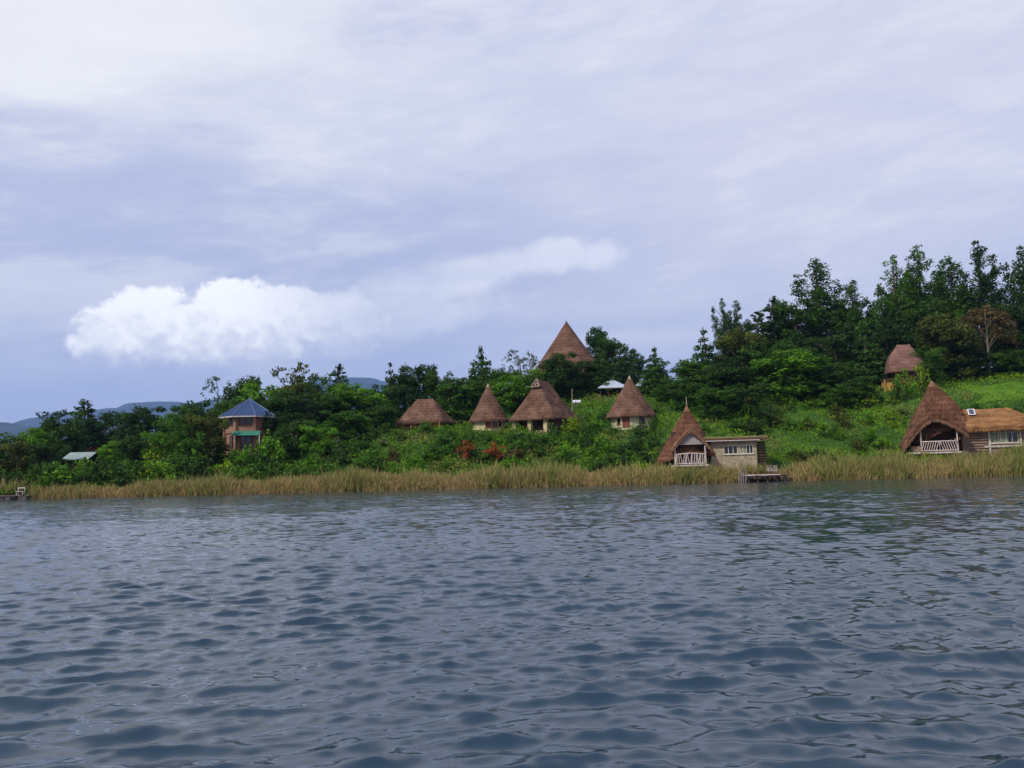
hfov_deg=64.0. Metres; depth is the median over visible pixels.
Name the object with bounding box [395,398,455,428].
hip roofed hut
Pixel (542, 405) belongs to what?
gabled thatch hut
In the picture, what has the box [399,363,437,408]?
tree
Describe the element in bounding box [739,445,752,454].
window
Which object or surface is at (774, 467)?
chair
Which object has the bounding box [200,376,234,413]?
tree
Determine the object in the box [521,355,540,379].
tree
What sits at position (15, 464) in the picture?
shrub
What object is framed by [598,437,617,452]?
shrub
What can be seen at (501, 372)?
tree
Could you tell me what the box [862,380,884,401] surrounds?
shrub
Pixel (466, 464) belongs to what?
undergrowth
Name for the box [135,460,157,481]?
shrub
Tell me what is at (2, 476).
shrub
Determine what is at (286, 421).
tree
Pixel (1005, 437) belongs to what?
window
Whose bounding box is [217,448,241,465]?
shrub
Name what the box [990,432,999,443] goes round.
window
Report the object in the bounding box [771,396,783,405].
shrub
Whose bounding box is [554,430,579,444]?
shrub
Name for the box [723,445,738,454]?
window
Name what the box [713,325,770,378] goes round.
tree
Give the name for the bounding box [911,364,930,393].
shrub
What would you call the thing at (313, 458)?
shrub
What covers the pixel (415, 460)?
shrub
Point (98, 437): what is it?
tree
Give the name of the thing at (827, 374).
tree
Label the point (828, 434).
shrub
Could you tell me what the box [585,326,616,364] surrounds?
tree
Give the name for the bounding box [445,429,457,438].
shrub
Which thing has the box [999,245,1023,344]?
tree
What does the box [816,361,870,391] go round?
tree
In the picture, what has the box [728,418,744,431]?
shrub
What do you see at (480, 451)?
shrub
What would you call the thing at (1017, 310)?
tree
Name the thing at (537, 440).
shrub
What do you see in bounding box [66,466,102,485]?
shrub
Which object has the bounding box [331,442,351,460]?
shrub
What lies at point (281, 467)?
shrub
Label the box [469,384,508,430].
conical hut
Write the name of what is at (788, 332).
tree
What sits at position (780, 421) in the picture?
shrub
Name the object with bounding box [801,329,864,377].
tree
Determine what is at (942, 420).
thatched lodge
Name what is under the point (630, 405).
conical hut
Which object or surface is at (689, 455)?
door
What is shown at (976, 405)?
shrub
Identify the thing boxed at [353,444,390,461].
shrub
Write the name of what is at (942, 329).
tree
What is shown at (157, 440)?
tree
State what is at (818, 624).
water
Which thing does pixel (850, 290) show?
tree
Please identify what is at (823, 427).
banana plant
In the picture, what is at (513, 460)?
shrub
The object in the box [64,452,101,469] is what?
metal roofed shed
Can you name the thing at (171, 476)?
shrub
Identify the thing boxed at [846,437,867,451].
shrub
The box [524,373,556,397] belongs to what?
tree
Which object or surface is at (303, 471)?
shrub
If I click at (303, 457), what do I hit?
shrub
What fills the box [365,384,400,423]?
tree
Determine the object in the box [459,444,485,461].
shrub
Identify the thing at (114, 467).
shrub
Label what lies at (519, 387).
tree
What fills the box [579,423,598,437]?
shrub
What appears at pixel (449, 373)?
tree
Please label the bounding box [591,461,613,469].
shrub
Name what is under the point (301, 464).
shrub
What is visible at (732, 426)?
shrub
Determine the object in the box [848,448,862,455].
shrub
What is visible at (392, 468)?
shrub
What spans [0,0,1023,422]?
sky
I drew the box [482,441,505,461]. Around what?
flowering shrub
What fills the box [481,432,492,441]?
shrub
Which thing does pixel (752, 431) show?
shrub
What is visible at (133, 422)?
tree
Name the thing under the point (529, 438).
shrub
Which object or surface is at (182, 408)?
tree
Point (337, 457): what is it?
shrub
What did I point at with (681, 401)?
tree
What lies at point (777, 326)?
tree
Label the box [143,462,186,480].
shrub
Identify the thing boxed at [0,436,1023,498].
reeds
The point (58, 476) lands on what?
shrub
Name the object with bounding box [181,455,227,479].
shrub
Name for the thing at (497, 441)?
shrub
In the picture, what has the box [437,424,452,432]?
shrub
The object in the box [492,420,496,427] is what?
window
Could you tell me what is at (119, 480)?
shrub
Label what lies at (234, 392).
tree
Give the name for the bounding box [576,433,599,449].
shrub
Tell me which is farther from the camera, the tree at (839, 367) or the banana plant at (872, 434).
the tree at (839, 367)
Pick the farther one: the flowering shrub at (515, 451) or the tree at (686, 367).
the tree at (686, 367)
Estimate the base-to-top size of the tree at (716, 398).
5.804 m
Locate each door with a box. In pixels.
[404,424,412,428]
[622,416,629,427]
[685,452,691,464]
[930,436,940,451]
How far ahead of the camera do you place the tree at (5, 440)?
127.16 m
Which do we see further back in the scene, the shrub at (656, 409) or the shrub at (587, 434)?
the shrub at (656, 409)
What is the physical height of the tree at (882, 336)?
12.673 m
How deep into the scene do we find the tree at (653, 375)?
155.84 m
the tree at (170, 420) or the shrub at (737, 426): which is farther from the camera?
the tree at (170, 420)
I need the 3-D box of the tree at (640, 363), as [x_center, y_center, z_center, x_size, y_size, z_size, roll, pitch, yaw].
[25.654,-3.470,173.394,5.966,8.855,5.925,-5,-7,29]
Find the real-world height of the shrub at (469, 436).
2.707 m
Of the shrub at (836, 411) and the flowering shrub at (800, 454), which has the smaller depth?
the flowering shrub at (800, 454)
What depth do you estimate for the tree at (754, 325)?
165.66 m
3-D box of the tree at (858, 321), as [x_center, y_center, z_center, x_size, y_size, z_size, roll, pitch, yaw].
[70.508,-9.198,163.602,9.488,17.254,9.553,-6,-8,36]
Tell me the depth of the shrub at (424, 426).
130.56 m
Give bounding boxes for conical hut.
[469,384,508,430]
[606,375,656,429]
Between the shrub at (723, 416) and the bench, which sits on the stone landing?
the bench
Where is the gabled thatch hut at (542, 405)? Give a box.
[509,378,578,433]
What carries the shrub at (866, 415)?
on the ground at (892, 432)
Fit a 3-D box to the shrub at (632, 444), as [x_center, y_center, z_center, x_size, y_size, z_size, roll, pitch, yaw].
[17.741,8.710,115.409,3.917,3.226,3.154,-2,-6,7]
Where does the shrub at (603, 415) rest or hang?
on the ground at (892, 432)
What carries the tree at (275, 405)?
on the ground at (892, 432)
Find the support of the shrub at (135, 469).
on the ground at (892, 432)
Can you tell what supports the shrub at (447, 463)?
on the ground at (892, 432)
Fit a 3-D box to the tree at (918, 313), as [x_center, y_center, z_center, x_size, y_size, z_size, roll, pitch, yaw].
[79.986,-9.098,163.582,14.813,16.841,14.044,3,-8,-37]
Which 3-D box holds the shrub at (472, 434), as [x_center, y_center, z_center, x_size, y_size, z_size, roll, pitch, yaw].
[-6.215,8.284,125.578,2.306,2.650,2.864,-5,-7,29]
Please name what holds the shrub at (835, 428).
on the ground at (892, 432)
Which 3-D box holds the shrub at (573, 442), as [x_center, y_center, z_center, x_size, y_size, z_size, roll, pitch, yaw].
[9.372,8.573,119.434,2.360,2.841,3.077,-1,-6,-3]
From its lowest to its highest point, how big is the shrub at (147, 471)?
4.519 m
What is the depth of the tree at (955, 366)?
145.67 m
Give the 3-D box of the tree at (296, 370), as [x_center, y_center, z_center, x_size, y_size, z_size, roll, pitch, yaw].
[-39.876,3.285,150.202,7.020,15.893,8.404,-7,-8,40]
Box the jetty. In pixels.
[739,464,788,481]
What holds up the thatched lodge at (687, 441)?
on the ground at (892, 432)
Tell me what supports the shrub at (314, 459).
on the ground at (892, 432)
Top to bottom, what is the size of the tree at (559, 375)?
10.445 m
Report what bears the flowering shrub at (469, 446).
on the ground at (892, 432)
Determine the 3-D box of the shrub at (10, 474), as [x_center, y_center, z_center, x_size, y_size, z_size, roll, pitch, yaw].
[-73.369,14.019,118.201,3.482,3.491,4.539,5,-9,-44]
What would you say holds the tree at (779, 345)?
on the ground at (892, 432)
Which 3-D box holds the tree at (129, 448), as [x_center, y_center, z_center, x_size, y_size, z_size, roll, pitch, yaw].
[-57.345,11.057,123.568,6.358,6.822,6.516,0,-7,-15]
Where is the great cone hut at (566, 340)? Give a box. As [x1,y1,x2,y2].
[532,321,600,387]
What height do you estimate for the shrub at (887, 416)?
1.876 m
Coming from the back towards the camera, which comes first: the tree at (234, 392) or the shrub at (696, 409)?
the tree at (234, 392)
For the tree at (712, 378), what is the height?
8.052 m
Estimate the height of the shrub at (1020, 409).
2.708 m
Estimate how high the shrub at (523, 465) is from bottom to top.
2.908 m
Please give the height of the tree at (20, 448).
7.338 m
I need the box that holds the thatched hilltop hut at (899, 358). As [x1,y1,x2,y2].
[880,344,924,391]
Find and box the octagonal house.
[218,397,276,454]
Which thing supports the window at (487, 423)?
in the conical hut at (488, 413)
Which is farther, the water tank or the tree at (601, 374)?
the tree at (601, 374)
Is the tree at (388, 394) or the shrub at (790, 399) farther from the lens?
the tree at (388, 394)
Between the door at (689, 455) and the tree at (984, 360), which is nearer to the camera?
the door at (689, 455)
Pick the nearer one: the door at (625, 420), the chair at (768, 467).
the chair at (768, 467)
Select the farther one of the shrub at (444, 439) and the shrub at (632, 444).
the shrub at (444, 439)
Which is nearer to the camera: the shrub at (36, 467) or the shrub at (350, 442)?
the shrub at (36, 467)
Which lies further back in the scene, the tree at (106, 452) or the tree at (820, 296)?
the tree at (820, 296)
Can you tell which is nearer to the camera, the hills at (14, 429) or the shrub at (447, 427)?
the shrub at (447, 427)
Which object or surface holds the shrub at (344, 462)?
on the ground at (892, 432)
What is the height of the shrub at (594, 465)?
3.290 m
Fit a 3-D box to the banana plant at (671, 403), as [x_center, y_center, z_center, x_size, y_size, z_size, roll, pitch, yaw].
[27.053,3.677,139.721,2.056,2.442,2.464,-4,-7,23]
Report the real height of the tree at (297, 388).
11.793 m
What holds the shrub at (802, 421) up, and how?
on the ground at (892, 432)
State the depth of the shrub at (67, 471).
113.58 m
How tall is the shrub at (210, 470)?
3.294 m
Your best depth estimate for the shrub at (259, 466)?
114.67 m
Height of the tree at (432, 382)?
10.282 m
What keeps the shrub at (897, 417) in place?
on the ground at (892, 432)
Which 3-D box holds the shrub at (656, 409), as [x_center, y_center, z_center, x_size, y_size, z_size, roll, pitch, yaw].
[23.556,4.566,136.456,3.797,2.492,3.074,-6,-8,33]
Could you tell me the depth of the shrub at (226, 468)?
113.25 m
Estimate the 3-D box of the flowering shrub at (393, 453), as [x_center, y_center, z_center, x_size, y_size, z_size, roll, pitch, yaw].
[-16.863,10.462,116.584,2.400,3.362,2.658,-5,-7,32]
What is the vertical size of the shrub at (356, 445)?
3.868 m
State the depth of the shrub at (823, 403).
129.34 m
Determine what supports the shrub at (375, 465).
on the ground at (892, 432)
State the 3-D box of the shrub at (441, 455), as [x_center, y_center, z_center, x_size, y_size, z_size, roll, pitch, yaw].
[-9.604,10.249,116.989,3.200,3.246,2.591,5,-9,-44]
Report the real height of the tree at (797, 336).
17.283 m
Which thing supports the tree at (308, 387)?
on the ground at (892, 432)
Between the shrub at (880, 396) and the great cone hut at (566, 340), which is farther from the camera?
the great cone hut at (566, 340)
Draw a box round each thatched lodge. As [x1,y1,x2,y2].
[657,398,767,470]
[899,380,1023,458]
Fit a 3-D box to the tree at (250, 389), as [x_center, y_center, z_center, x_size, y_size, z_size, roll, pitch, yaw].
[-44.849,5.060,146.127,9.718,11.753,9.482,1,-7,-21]
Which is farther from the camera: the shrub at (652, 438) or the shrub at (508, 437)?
the shrub at (508, 437)
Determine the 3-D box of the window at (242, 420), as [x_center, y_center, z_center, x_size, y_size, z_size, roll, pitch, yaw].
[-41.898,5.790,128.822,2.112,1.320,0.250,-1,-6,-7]
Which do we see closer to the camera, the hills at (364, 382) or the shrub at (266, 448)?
the shrub at (266, 448)
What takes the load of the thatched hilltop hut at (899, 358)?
on the ground at (892, 432)
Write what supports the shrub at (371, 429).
on the ground at (892, 432)
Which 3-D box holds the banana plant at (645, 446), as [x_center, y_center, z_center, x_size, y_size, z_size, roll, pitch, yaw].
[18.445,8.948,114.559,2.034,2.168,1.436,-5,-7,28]
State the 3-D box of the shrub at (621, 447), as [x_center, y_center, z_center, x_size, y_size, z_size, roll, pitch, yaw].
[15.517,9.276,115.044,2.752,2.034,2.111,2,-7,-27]
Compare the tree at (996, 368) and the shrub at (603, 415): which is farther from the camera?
the tree at (996, 368)
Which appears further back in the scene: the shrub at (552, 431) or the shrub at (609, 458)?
the shrub at (552, 431)
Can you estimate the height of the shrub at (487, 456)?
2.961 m
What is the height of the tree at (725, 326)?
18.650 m
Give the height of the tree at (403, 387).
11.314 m
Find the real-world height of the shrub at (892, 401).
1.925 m
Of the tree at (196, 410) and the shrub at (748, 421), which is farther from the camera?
the tree at (196, 410)
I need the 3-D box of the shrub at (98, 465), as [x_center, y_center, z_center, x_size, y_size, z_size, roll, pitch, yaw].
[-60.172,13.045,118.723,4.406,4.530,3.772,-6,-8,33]
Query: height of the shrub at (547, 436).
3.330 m
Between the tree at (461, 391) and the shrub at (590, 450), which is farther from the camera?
the tree at (461, 391)
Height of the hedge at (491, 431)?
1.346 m
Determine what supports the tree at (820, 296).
on the ground at (892, 432)
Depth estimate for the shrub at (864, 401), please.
129.27 m
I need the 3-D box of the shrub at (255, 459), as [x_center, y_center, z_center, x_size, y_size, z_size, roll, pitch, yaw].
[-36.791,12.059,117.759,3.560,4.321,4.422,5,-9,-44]
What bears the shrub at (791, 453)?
on the ground at (892, 432)
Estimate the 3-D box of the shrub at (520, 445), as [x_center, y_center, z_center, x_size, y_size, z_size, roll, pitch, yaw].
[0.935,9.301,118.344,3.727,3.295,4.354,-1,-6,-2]
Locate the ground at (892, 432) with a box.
[101,371,1023,491]
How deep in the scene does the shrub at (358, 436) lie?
129.15 m
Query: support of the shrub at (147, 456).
on the ground at (892, 432)
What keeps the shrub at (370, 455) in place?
on the ground at (892, 432)
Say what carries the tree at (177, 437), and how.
on the ground at (892, 432)
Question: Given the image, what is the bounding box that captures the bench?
[15,487,24,494]
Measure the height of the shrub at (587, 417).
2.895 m
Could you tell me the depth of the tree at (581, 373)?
159.48 m
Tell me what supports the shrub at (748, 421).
on the ground at (892, 432)
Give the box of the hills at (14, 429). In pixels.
[0,422,125,452]
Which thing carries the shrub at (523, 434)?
on the ground at (892, 432)
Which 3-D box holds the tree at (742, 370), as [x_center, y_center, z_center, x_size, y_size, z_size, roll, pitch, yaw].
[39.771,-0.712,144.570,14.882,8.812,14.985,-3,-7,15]
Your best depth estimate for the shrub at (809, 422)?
120.22 m
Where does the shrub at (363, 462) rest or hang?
on the ground at (892, 432)
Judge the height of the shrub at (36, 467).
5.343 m
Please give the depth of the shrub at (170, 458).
118.04 m
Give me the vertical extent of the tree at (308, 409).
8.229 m
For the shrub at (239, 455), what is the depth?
121.67 m
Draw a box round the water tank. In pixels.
[573,400,580,418]
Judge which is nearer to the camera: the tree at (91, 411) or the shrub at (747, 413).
the shrub at (747, 413)
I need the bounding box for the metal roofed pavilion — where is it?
[597,380,623,396]
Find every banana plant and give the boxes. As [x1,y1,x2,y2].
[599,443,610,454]
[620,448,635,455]
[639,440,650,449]
[666,399,675,410]
[815,418,831,432]
[860,429,878,440]
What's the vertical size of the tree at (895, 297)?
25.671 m
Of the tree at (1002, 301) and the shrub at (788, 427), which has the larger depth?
the tree at (1002, 301)
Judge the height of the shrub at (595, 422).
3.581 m
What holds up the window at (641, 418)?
in the conical hut at (630, 405)
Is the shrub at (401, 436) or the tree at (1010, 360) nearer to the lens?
the shrub at (401, 436)
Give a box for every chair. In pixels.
[767,465,772,473]
[773,465,777,473]
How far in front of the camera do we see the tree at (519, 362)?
161.30 m
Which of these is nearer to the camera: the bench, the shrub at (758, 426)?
the bench
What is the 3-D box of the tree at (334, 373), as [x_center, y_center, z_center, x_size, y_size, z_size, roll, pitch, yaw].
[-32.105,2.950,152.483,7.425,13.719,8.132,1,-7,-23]
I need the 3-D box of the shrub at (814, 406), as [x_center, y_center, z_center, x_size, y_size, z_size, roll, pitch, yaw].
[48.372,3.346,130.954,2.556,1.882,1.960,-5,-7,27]
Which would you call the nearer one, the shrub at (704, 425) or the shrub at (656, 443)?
the shrub at (656, 443)
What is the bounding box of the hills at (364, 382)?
[13,377,436,431]
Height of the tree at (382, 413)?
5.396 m
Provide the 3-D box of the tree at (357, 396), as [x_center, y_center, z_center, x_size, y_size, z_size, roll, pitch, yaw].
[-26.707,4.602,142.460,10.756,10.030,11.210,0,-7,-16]
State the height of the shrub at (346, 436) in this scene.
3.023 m
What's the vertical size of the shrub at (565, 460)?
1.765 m
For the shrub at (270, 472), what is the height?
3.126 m
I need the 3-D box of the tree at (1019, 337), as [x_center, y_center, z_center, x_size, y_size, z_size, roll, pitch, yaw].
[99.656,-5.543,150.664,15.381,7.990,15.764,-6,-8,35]
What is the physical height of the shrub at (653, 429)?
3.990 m
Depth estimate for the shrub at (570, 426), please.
125.22 m
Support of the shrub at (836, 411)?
on the ground at (892, 432)
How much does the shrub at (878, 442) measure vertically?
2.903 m
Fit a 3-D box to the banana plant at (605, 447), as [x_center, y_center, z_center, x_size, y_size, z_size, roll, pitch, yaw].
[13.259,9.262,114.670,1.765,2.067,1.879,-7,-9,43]
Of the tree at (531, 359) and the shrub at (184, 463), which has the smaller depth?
the shrub at (184, 463)
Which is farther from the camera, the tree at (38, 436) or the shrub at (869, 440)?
the tree at (38, 436)
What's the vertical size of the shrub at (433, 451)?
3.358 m
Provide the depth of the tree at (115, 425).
141.51 m
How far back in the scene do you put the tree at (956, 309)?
167.14 m
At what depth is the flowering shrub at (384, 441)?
126.28 m
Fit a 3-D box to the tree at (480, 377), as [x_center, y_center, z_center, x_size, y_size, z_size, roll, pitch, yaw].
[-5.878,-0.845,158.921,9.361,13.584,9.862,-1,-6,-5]
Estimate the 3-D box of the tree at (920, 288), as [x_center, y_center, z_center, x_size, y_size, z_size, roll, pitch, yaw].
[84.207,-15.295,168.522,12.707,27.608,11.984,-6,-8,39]
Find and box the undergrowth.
[0,368,1023,494]
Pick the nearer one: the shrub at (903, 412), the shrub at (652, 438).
the shrub at (652, 438)
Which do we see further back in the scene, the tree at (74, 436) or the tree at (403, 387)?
the tree at (403, 387)
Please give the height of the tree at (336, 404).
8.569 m
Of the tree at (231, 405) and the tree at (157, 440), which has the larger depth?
the tree at (231, 405)
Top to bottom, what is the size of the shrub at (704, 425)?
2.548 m
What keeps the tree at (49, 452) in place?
on the ground at (892, 432)
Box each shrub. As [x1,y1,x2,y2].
[0,473,11,483]
[2,469,16,477]
[6,468,35,482]
[8,456,39,478]
[23,461,73,486]
[23,463,48,486]
[31,465,83,487]
[54,463,81,481]
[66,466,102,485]
[71,456,95,474]
[72,463,91,483]
[90,459,108,480]
[98,458,140,479]
[101,462,139,486]
[103,457,154,482]
[132,451,159,475]
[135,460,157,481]
[138,460,179,478]
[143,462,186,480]
[146,462,183,482]
[156,446,194,474]
[162,450,180,464]
[164,449,200,476]
[172,456,191,479]
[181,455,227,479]
[188,448,207,468]
[206,464,220,473]
[211,462,246,477]
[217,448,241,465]
[219,459,241,468]
[226,465,249,479]
[232,444,256,468]
[232,449,248,465]
[241,453,271,470]
[242,458,270,478]
[251,428,288,466]
[259,466,282,479]
[263,461,288,475]
[281,464,292,475]
[285,462,311,478]
[292,460,322,476]
[294,459,311,474]
[299,447,322,461]
[301,453,325,466]
[301,454,325,468]
[313,460,344,476]
[323,449,350,463]
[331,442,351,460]
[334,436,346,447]
[338,430,360,443]
[339,454,351,465]
[345,438,358,448]
[346,450,380,469]
[347,423,374,441]
[349,437,379,457]
[352,448,386,469]
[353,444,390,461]
[355,458,386,474]
[361,423,378,436]
[375,422,398,435]
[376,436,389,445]
[379,461,401,474]
[382,447,400,463]
[392,431,406,441]
[405,430,416,438]
[405,453,425,470]
[417,419,433,432]
[419,443,447,461]
[422,452,432,461]
[435,435,451,444]
[436,445,454,460]
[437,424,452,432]
[438,455,459,469]
[444,442,457,451]
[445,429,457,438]
[451,436,469,447]
[453,445,483,460]
[455,440,476,461]
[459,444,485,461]
[460,430,477,440]
[460,433,472,443]
[479,446,497,461]
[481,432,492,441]
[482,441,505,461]
[488,433,506,447]
[497,459,512,469]
[499,429,522,442]
[499,455,528,470]
[502,446,526,460]
[502,453,523,462]
[506,438,530,453]
[515,461,532,471]
[518,430,533,438]
[520,433,532,441]
[523,433,551,450]
[531,445,545,456]
[532,432,561,446]
[544,422,561,438]
[551,442,578,458]
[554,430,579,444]
[557,455,571,463]
[561,416,582,436]
[569,433,582,446]
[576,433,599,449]
[579,411,596,423]
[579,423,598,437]
[580,431,595,440]
[581,444,603,455]
[588,415,603,430]
[588,457,608,472]
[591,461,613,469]
[596,402,610,417]
[596,452,619,465]
[597,410,607,421]
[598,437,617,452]
[605,423,618,436]
[613,443,629,453]
[613,455,633,467]
[626,434,651,451]
[630,421,648,438]
[635,448,658,464]
[639,431,661,446]
[644,416,660,436]
[651,404,663,414]
[651,440,661,446]
[690,402,708,413]
[700,421,711,432]
[716,412,731,420]
[726,420,742,430]
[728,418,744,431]
[737,405,757,419]
[739,415,760,429]
[741,420,762,435]
[743,420,773,434]
[756,401,778,427]
[768,412,787,426]
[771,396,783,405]
[783,403,796,411]
[783,417,799,430]
[784,450,809,459]
[785,395,797,404]
[785,447,801,458]
[797,414,819,428]
[800,418,815,430]
[803,395,815,401]
[806,446,825,459]
[808,399,821,408]
[817,397,838,407]
[824,402,847,417]
[824,431,834,438]
[829,422,840,434]
[833,413,853,427]
[833,430,848,440]
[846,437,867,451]
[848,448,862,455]
[850,393,878,407]
[857,408,879,423]
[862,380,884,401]
[862,435,878,444]
[871,435,893,451]
[883,411,894,420]
[884,395,901,403]
[885,412,907,426]
[889,378,906,400]
[892,368,918,398]
[892,407,912,417]
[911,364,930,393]
[969,403,983,408]
[1013,403,1023,412]
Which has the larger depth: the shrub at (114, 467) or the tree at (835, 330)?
the tree at (835, 330)
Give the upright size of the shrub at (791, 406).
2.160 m
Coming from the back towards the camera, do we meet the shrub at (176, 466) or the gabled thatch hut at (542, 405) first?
the gabled thatch hut at (542, 405)
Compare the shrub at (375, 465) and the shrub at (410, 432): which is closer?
the shrub at (375, 465)
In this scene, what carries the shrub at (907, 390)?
on the ground at (892, 432)
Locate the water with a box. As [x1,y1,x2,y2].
[0,476,1023,767]
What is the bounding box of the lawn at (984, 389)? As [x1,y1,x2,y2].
[961,382,1023,403]
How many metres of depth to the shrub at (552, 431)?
123.81 m
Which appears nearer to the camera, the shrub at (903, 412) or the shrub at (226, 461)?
the shrub at (226, 461)
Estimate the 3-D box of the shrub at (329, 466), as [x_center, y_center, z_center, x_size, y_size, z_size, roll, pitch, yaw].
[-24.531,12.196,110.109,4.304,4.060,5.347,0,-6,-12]
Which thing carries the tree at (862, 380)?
on the ground at (892, 432)
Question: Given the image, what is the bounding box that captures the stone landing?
[0,495,33,499]
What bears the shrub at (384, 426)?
on the ground at (892, 432)
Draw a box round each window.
[239,417,251,424]
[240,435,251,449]
[485,421,491,427]
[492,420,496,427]
[537,420,542,426]
[639,416,644,423]
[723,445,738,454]
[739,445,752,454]
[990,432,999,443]
[1000,431,1019,443]
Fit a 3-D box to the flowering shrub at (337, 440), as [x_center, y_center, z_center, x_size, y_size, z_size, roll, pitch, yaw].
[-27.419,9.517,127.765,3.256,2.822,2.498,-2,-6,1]
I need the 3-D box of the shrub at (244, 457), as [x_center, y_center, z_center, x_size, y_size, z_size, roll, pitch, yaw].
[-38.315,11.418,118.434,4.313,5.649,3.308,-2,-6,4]
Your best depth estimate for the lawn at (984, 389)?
133.10 m
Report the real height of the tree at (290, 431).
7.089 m
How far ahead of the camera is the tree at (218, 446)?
122.81 m
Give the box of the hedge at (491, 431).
[478,428,511,434]
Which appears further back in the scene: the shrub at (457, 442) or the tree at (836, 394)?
the tree at (836, 394)
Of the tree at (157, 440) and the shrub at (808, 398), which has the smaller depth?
the tree at (157, 440)
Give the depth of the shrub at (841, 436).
114.47 m
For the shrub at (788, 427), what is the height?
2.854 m
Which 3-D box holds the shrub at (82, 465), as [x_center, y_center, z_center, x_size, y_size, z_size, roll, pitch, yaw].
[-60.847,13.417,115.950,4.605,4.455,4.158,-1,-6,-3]
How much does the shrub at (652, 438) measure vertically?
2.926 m
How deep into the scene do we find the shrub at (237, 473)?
110.69 m
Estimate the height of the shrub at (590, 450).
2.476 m
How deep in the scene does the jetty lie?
96.21 m
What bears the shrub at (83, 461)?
on the ground at (892, 432)
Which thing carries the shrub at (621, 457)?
on the ground at (892, 432)
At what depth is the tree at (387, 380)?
156.24 m
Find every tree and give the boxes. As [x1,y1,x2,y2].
[0,432,16,461]
[0,438,41,478]
[9,427,63,468]
[27,440,72,475]
[35,409,87,457]
[62,399,102,451]
[80,410,125,451]
[95,440,123,470]
[104,413,130,441]
[109,435,152,464]
[114,404,169,454]
[139,431,178,460]
[148,412,196,445]
[163,423,211,459]
[169,400,204,416]
[176,399,227,439]
[183,412,231,467]
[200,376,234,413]
[206,399,239,437]
[220,375,262,402]
[232,379,283,405]
[260,410,292,443]
[261,389,303,424]
[265,379,319,419]
[270,361,313,394]
[272,419,318,460]
[281,395,333,440]
[293,373,332,417]
[298,424,338,456]
[306,391,355,431]
[319,410,374,439]
[327,363,351,422]
[329,382,389,430]
[358,404,398,430]
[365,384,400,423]
[380,362,403,420]
[390,362,417,415]
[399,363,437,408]
[416,368,450,400]
[432,377,485,421]
[436,370,461,415]
[465,346,491,409]
[483,367,515,406]
[485,367,544,410]
[500,349,538,400]
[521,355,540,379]
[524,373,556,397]
[539,350,586,398]
[567,359,599,393]
[578,347,619,394]
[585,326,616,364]
[596,338,628,370]
[606,344,641,384]
[622,348,645,380]
[637,346,671,395]
[652,382,687,404]
[657,357,713,390]
[666,383,711,410]
[672,363,742,403]
[691,327,717,367]
[693,387,740,420]
[698,355,777,398]
[709,298,737,360]
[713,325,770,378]
[723,382,772,416]
[727,300,750,357]
[733,341,789,387]
[746,310,775,357]
[749,348,836,400]
[755,337,817,385]
[762,296,791,346]
[768,306,814,347]
[770,299,819,350]
[783,369,844,398]
[787,257,849,358]
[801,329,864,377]
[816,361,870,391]
[819,382,862,409]
[823,306,849,362]
[832,280,879,360]
[840,375,878,402]
[841,294,886,368]
[844,329,889,383]
[862,316,915,369]
[873,255,919,350]
[879,297,949,352]
[898,244,954,348]
[908,345,948,384]
[913,313,984,381]
[926,336,992,380]
[929,256,977,348]
[953,356,994,378]
[955,240,1006,350]
[956,305,1021,376]
[977,302,1023,363]
[977,350,1020,372]
[982,292,1023,339]
[985,348,1023,377]
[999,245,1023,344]
[1006,334,1023,348]
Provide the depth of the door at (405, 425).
138.16 m
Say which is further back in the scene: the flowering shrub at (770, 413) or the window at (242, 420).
the window at (242, 420)
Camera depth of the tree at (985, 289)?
165.84 m
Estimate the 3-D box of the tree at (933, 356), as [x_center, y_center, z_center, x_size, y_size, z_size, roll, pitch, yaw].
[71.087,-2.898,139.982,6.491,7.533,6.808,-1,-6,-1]
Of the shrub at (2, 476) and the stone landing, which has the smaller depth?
the stone landing
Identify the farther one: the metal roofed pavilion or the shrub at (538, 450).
the metal roofed pavilion
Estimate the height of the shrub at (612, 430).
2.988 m
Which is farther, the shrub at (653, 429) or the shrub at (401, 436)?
the shrub at (401, 436)
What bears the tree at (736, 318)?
on the ground at (892, 432)
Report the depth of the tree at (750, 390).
129.25 m
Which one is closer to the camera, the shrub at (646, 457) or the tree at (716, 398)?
the shrub at (646, 457)
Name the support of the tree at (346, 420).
on the ground at (892, 432)
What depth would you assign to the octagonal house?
128.87 m
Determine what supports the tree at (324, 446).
on the ground at (892, 432)
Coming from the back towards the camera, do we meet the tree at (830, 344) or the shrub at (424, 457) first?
the tree at (830, 344)
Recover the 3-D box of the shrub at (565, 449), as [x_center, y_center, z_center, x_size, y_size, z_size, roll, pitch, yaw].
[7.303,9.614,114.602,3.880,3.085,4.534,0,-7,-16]
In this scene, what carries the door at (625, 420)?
in the conical hut at (630, 405)
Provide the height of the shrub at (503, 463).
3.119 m
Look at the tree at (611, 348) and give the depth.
178.61 m
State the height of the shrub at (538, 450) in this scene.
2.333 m
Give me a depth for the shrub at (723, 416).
129.12 m
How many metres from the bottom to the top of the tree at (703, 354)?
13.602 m
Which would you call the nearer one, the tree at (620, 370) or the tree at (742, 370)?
the tree at (742, 370)

